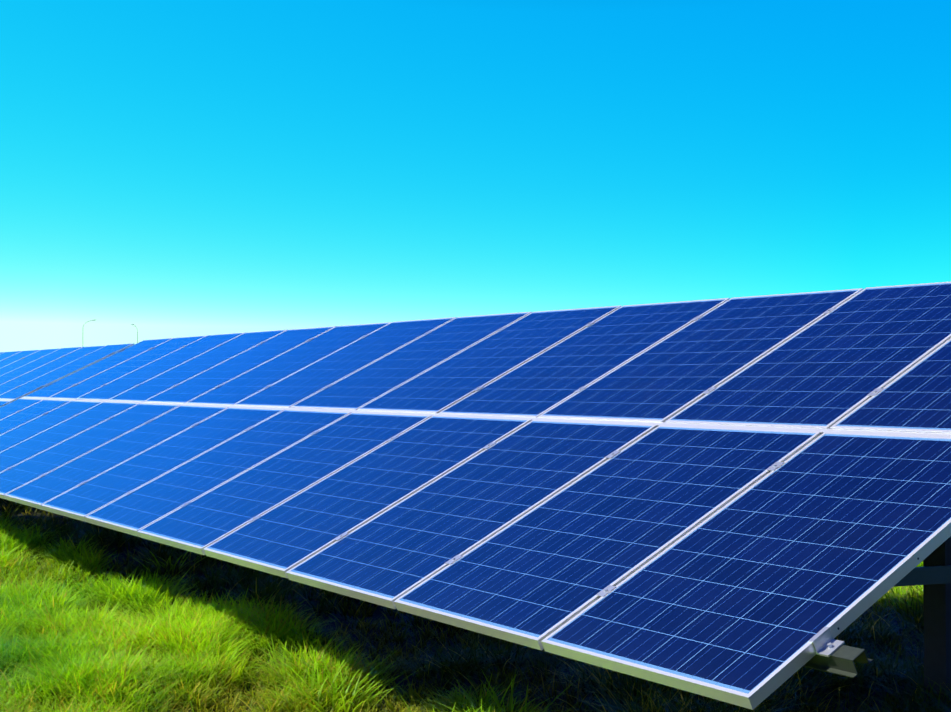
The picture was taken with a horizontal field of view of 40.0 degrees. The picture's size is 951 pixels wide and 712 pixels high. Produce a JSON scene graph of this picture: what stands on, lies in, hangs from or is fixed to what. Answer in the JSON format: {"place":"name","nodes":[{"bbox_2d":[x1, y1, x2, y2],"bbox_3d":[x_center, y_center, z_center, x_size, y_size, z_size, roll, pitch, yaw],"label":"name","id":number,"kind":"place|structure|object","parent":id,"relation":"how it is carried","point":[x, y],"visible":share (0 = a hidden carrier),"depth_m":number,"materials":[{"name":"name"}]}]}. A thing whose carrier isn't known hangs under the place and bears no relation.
{"place":"outdoors","nodes":[
{"label":"outdoors","id":0,"kind":"place"},
{"bbox_2d":[0,498,950,711],"bbox_3d":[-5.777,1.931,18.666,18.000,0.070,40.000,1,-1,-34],"label":"ground","id":1,"kind":"structure","parent":0,"point":[377,614],"depth_m":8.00,"materials":[{"name":"green plant"}]},
{"bbox_2d":[923,536,950,711],"bbox_3d":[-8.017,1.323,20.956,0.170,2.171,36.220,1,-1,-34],"label":"pv posts","id":2,"kind":"object","parent":1,"relation":"in","point":[937,628],"visible":0.02,"depth_m":6.02,"materials":[{"name":"black metal"}]},
{"bbox_2d":[71,518,950,677],"bbox_3d":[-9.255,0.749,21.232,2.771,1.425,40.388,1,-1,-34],"label":"support beam","id":3,"kind":"structure","parent":2,"relation":"attached to","point":[841,659],"depth_m":3.96,"materials":[{"name":"grey metal"}]},
{"bbox_2d":[0,282,950,709],"bbox_3d":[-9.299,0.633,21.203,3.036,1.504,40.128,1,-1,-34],"label":"panel frames","id":4,"kind":"structure","parent":3,"relation":"on","point":[756,696],"depth_m":6.01,"materials":[{"name":"silver metal"}]},
{"bbox_2d":[3,308,883,656],"bbox_3d":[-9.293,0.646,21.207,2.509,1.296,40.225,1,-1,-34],"label":"panel clamps","id":5,"kind":"object","parent":4,"relation":"attached to","point":[825,644],"visible":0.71,"depth_m":5.65,"materials":[{"name":"silver metal"}]},
{"bbox_2d":[0,283,950,693],"bbox_3d":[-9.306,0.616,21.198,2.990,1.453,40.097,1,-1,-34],"label":"solar panels","id":6,"kind":"object","parent":4,"relation":"in","point":[752,589],"visible":0.98,"depth_m":6.50,"materials":[{"name":"blue glass"}]},
{"bbox_2d":[0,0,950,351],"label":"sky","id":7,"kind":"structure","parent":0,"point":[169,168],"materials":[{"name":"blue"}]}
]}

